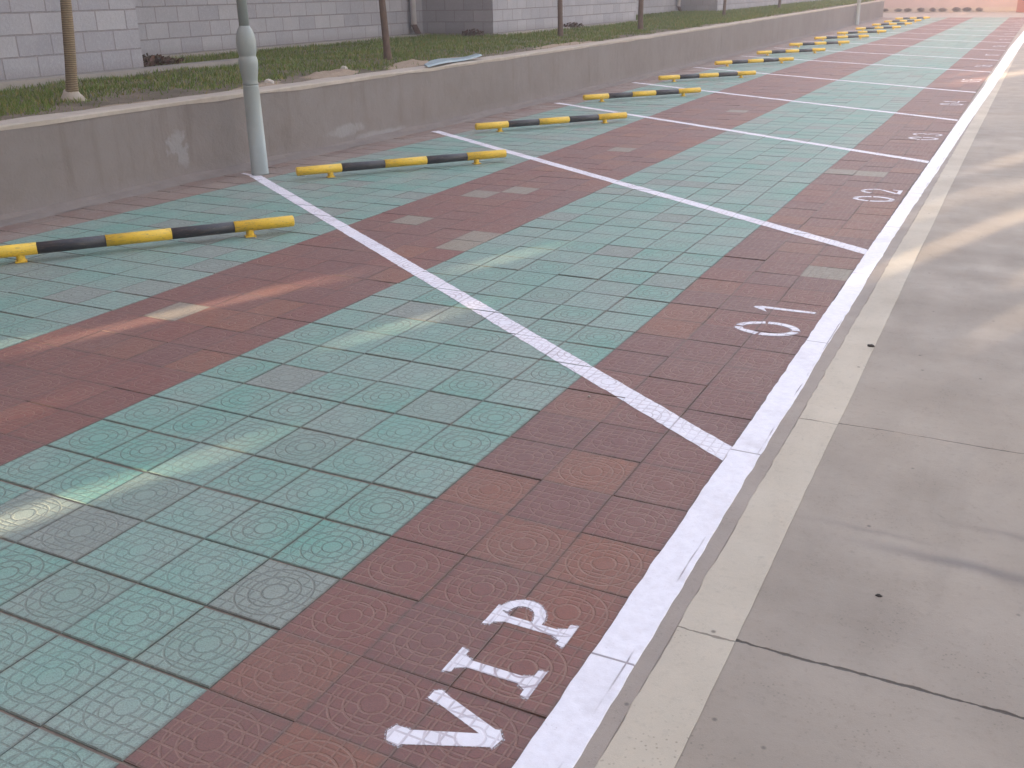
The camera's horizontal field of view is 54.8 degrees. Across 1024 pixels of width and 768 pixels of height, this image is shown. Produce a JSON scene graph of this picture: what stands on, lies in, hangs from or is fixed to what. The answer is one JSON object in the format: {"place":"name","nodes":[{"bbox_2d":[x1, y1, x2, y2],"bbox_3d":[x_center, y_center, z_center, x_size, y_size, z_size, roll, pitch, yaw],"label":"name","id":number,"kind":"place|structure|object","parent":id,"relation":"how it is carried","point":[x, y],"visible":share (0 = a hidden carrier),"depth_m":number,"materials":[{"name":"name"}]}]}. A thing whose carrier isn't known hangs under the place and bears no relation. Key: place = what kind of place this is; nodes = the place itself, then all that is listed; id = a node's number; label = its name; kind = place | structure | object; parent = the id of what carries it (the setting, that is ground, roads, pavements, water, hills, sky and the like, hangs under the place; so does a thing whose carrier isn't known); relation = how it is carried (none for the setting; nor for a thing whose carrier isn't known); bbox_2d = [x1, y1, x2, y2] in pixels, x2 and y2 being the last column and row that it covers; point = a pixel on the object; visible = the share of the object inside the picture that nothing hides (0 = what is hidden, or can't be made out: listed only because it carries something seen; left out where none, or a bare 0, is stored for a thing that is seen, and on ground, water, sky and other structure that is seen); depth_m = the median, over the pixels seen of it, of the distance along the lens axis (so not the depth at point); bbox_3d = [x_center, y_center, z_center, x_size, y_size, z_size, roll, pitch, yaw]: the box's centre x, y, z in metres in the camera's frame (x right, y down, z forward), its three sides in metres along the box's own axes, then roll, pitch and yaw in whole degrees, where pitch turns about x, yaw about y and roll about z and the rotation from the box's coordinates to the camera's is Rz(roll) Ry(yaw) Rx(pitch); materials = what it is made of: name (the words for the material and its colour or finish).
{"place":"outdoors","nodes":[
{"label":"outdoors","id":0,"kind":"place"},
{"bbox_2d":[0,0,875,120],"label":"soil bank","id":1,"kind":"structure","parent":0,"point":[157,95],"depth_m":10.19,"materials":[{"name":"green plant"}]},
{"bbox_2d":[59,0,86,101],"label":"tree","id":2,"kind":"object","parent":1,"relation":"on","point":[71,89],"visible":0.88,"depth_m":8.38,"materials":[{"name":"brown plant"}]},
{"bbox_2d":[142,53,183,66],"bbox_3d":[-4.464,-3.972,12.142,0.858,0.194,0.869,10,24,25],"label":"weed","id":3,"kind":"object","parent":1,"relation":"on","point":[154,60],"visible":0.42,"depth_m":12.05,"materials":[{"name":"brown plant"}]},
{"bbox_2d":[264,79,273,83],"bbox_3d":[-2.439,-3.030,9.903,0.118,0.062,0.110,10,24,25],"label":"stone","id":4,"kind":"object","parent":1,"relation":"on","point":[269,81],"visible":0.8,"depth_m":9.88,"materials":[{"name":"white stone"}]},
{"bbox_2d":[79,41,593,110],"bbox_3d":[-1.101,-4.077,12.502,0.460,0.108,11.300,10,24,25],"label":"rubble","id":5,"kind":"object","parent":1,"relation":"on","point":[344,72],"visible":0.47,"depth_m":11.04,"materials":[{"name":"beige stone"}]},
{"bbox_2d":[379,0,391,59],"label":"tree","id":6,"kind":"object","parent":1,"relation":"on","point":[387,54],"visible":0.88,"depth_m":12.62,"materials":[{"name":"brown plant"}]},
{"bbox_2d":[0,0,820,90],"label":"building","id":7,"kind":"structure","parent":1,"relation":"on","point":[120,38],"depth_m":14.52,"materials":[{"name":"grey brick"}]},
{"bbox_2d":[461,28,484,36],"bbox_3d":[-0.715,-6.454,18.165,0.429,0.164,0.432,10,24,25],"label":"weed","id":8,"kind":"object","parent":1,"relation":"on","point":[471,32],"visible":0.9,"depth_m":18.09,"materials":[{"name":"brown plant"}]},
{"bbox_2d":[557,0,563,36],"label":"tree","id":9,"kind":"object","parent":1,"relation":"on","point":[560,16],"visible":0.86,"depth_m":17.55,"materials":[{"name":"brown plant"}]},
{"bbox_2d":[563,22,584,28],"bbox_3d":[1.317,-7.758,21.366,0.516,0.146,0.526,10,24,25],"label":"weed","id":10,"kind":"object","parent":1,"relation":"on","point":[573,24],"visible":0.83,"depth_m":21.28,"materials":[{"name":"brown plant"}]},
{"bbox_2d":[637,0,643,29],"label":"tree","id":11,"kind":"object","parent":1,"relation":"on","point":[640,12],"visible":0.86,"depth_m":20.21,"materials":[{"name":"brown plant"}]},
{"bbox_2d":[722,0,726,14],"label":"tree","id":12,"kind":"object","parent":1,"relation":"on","point":[724,8],"visible":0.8,"depth_m":27.40,"materials":[{"name":"brown plant"}]},
{"bbox_2d":[0,17,1023,767],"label":"pavement","id":13,"kind":"structure","parent":0,"point":[214,341],"depth_m":3.97,"materials":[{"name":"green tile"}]},
{"bbox_2d":[0,215,294,263],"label":"wheel stop","id":14,"kind":"object","parent":13,"relation":"on","point":[19,252],"visible":1,"depth_m":6.32,"materials":[{"name":"yellow metal"}]},
{"bbox_2d":[236,0,268,175],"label":"lamp post","id":15,"kind":"object","parent":13,"relation":"on","point":[246,51],"visible":1,"depth_m":8.61,"materials":[{"name":"grey metal"}]},
{"bbox_2d":[296,149,506,177],"bbox_3d":[-0.968,-1.999,8.978,2.000,0.110,0.075,-11,24,-23],"label":"wheel stop","id":16,"kind":"object","parent":13,"relation":"on","point":[331,169],"visible":1,"depth_m":8.91,"materials":[{"name":"black metal"}]},
{"bbox_2d":[0,0,884,226],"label":"retaining wall","id":17,"kind":"structure","parent":13,"relation":"on","point":[55,164],"depth_m":9.94,"materials":[{"name":"grey concrete"}]},
{"bbox_2d":[424,53,481,66],"bbox_3d":[-0.737,-3.990,12.168,0.146,0.065,1.530,8,23,22],"label":"metal strip","id":18,"kind":"object","parent":17,"relation":"on","point":[434,62],"visible":1,"depth_m":12.05,"materials":[{"name":"metal"}]},
{"bbox_2d":[384,599,578,748],"bbox_3d":[-0.042,0.689,2.352,0.252,0.004,0.623,10,24,25],"label":"space mark","id":19,"kind":"object","parent":13,"relation":"on","point":[487,735],"visible":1,"depth_m":2.28,"materials":[{"name":"white paint"}]},
{"bbox_2d":[241,173,731,459],"bbox_3d":[-0.813,-0.838,6.208,0.134,0.004,6.792,-12,24,-26],"label":"parking line","id":20,"kind":"object","parent":13,"relation":"on","point":[702,439],"visible":1,"depth_m":4.51,"materials":[{"name":"white paint"}]},
{"bbox_2d":[475,112,626,131],"bbox_3d":[0.489,-3.080,11.626,2.000,0.110,0.075,-11,24,-24],"label":"wheel stop","id":21,"kind":"object","parent":13,"relation":"on","point":[500,125],"visible":1,"depth_m":11.56,"materials":[{"name":"black metal"}]},
{"bbox_2d":[583,87,700,101],"bbox_3d":[1.919,-4.224,14.433,2.000,0.110,0.075,-11,24,-23],"label":"wheel stop","id":22,"kind":"object","parent":13,"relation":"on","point":[681,91],"visible":1,"depth_m":14.38,"materials":[{"name":"black metal"}]},
{"bbox_2d":[431,131,866,253],"bbox_3d":[0.634,-1.864,8.724,0.104,0.007,6.673,-12,24,-25],"label":"parking line","id":23,"kind":"object","parent":13,"relation":"on","point":[777,227],"visible":0.98,"depth_m":7.47,"materials":[{"name":"white paint"}]},
{"bbox_2d":[658,70,755,81],"bbox_3d":[3.421,-5.367,17.237,2.000,0.110,0.075,-10,24,-22],"label":"wheel stop","id":24,"kind":"object","parent":13,"relation":"on","point":[701,75],"visible":1,"depth_m":17.18,"materials":[{"name":"black metal"}]},
{"bbox_2d":[556,103,928,162],"bbox_3d":[2.217,-3.011,11.530,0.104,0.004,6.393,-13,25,-27],"label":"parking line","id":25,"kind":"object","parent":13,"relation":"on","point":[887,155],"visible":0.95,"depth_m":10.64,"materials":[{"name":"white paint"}]},
{"bbox_2d":[714,57,793,65],"bbox_3d":[5.002,-6.635,20.347,2.000,0.110,0.075,-11,24,-24],"label":"wheel stop","id":26,"kind":"object","parent":13,"relation":"on","point":[728,62],"visible":1,"depth_m":20.29,"materials":[{"name":"black metal"}]},
{"bbox_2d":[735,306,815,335],"bbox_3d":[1.269,-0.303,4.784,0.321,0.006,0.460,10,24,25],"label":"space mark","id":27,"kind":"object","parent":13,"relation":"on","point":[793,328],"visible":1,"depth_m":4.73,"materials":[{"name":"white paint"}]},
{"bbox_2d":[756,48,825,55],"bbox_3d":[6.562,-7.797,23.196,2.000,0.110,0.075,-11,24,-23],"label":"wheel stop","id":28,"kind":"object","parent":13,"relation":"on","point":[814,50],"visible":1,"depth_m":23.15,"materials":[{"name":"black metal"}]},
{"bbox_2d":[632,82,957,120],"bbox_3d":[3.680,-4.141,14.299,0.104,0.004,6.559,-12,24,-27],"label":"parking line","id":29,"kind":"object","parent":13,"relation":"on","point":[813,103],"visible":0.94,"depth_m":13.41,"materials":[{"name":"white paint"}]},
{"bbox_2d":[789,40,849,46],"bbox_3d":[8.127,-8.980,26.094,2.000,0.110,0.075,-11,24,-23],"label":"wheel stop","id":30,"kind":"object","parent":13,"relation":"on","point":[819,43],"visible":1,"depth_m":26.04,"materials":[{"name":"black metal"}]},
{"bbox_2d":[694,67,975,92],"bbox_3d":[5.267,-5.348,17.259,0.104,0.004,6.660,-12,24,-26],"label":"parking line","id":31,"kind":"object","parent":13,"relation":"on","point":[845,80],"visible":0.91,"depth_m":16.51,"materials":[{"name":"white paint"}]},
{"bbox_2d":[814,35,868,40],"bbox_3d":[9.684,-10.164,28.997,2.000,0.110,0.075,-10,24,-22],"label":"wheel stop","id":32,"kind":"object","parent":13,"relation":"on","point":[839,37],"visible":1,"depth_m":28.93,"materials":[{"name":"black metal"}]},
{"bbox_2d":[855,0,860,24],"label":"lamp post","id":33,"kind":"object","parent":13,"relation":"on","point":[858,12],"visible":1,"depth_m":39.16,"materials":[{"name":"grey metal"}]},
{"bbox_2d":[837,30,885,34],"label":"wheel stop","id":34,"kind":"object","parent":13,"relation":"on","point":[857,32],"visible":1,"depth_m":31.72,"materials":[{"name":"black metal"}]},
{"bbox_2d":[746,56,985,71],"bbox_3d":[6.982,-6.622,20.380,0.104,0.005,6.489,-13,25,-28],"label":"parking line","id":35,"kind":"object","parent":13,"relation":"on","point":[873,64],"visible":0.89,"depth_m":19.89,"materials":[{"name":"white paint"}]},
{"bbox_2d":[853,189,901,201],"bbox_3d":[2.809,-1.453,7.600,0.316,0.004,0.539,10,24,25],"label":"space mark","id":36,"kind":"object","parent":13,"relation":"on","point":[891,199],"visible":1,"depth_m":7.56,"materials":[{"name":"white paint"}]},
{"bbox_2d":[856,26,900,30],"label":"wheel stop","id":37,"kind":"object","parent":13,"relation":"on","point":[864,28],"visible":1,"depth_m":34.61,"materials":[{"name":"black metal"}]},
{"bbox_2d":[783,48,989,59],"bbox_3d":[8.463,-7.726,23.083,0.104,0.005,6.571,-13,25,-27],"label":"parking line","id":38,"kind":"object","parent":13,"relation":"on","point":[898,54],"visible":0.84,"depth_m":22.40,"materials":[{"name":"white paint"}]},
{"bbox_2d":[872,22,911,26],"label":"wheel stop","id":39,"kind":"object","parent":13,"relation":"on","point":[880,24],"visible":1,"depth_m":37.67,"materials":[{"name":"black metal"}]},
{"bbox_2d":[884,19,920,22],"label":"wheel stop","id":40,"kind":"object","parent":13,"relation":"on","point":[915,20],"visible":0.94,"depth_m":40.66,"materials":[{"name":"black metal"}]},
{"bbox_2d":[809,41,1004,50],"bbox_3d":[10.044,-8.907,25.978,0.104,0.008,6.560,-13,25,-27],"label":"parking line","id":41,"kind":"object","parent":13,"relation":"on","point":[917,46],"visible":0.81,"depth_m":25.33,"materials":[{"name":"white paint"}]},
{"bbox_2d":[895,17,929,19],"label":"wheel stop","id":42,"kind":"object","parent":13,"relation":"on","point":[912,18],"visible":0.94,"depth_m":43.74,"materials":[{"name":"black metal"}]},
{"bbox_2d":[826,35,1008,42],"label":"parking line","id":43,"kind":"object","parent":13,"relation":"on","point":[929,39],"visible":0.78,"depth_m":28.03,"materials":[{"name":"white paint"}]},
{"bbox_2d":[908,133,941,139],"bbox_3d":[4.378,-2.620,10.460,0.309,0.004,0.519,10,24,25],"label":"space mark","id":44,"kind":"object","parent":13,"relation":"on","point":[924,137],"visible":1,"depth_m":10.39,"materials":[{"name":"white paint"}]},
{"bbox_2d":[607,43,1023,767],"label":"road","id":45,"kind":"structure","parent":0,"point":[911,509],"depth_m":2.82,"materials":[{"name":"concrete"}]},
{"bbox_2d":[595,53,1016,767],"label":"concrete band","id":46,"kind":"object","parent":45,"relation":"on","point":[661,717],"visible":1,"depth_m":2.84,"materials":[{"name":"beige concrete"}]},
{"bbox_2d":[876,0,1017,11],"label":"boundary wall","id":47,"kind":"structure","parent":0,"point":[974,5],"depth_m":55.19,"materials":[{"name":"concrete"}]},
{"bbox_2d":[883,12,1023,17],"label":"ground","id":48,"kind":"structure","parent":0,"point":[890,13],"depth_m":53.55,"materials":[{"name":"concrete"}]},
{"bbox_2d":[573,24,1023,767],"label":"kerb","id":49,"kind":"structure","parent":48,"relation":"on","point":[603,734],"depth_m":3.03,"materials":[{"name":"concrete"}]},
{"bbox_2d":[512,31,1023,767],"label":"edge line","id":50,"kind":"object","parent":49,"relation":"on","point":[566,729],"visible":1,"depth_m":2.87,"materials":[{"name":"white paint"}]},
{"bbox_2d":[963,7,971,11],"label":"shrub","id":51,"kind":"object","parent":48,"relation":"on","point":[966,9],"visible":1,"depth_m":54.39,"materials":[{"name":"grey plant"}]},
{"bbox_2d":[1016,0,1023,11],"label":"gate pillar","id":52,"kind":"structure","parent":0,"point":[1020,5],"depth_m":52.49,"materials":[{"name":"pink brick"}]}
]}

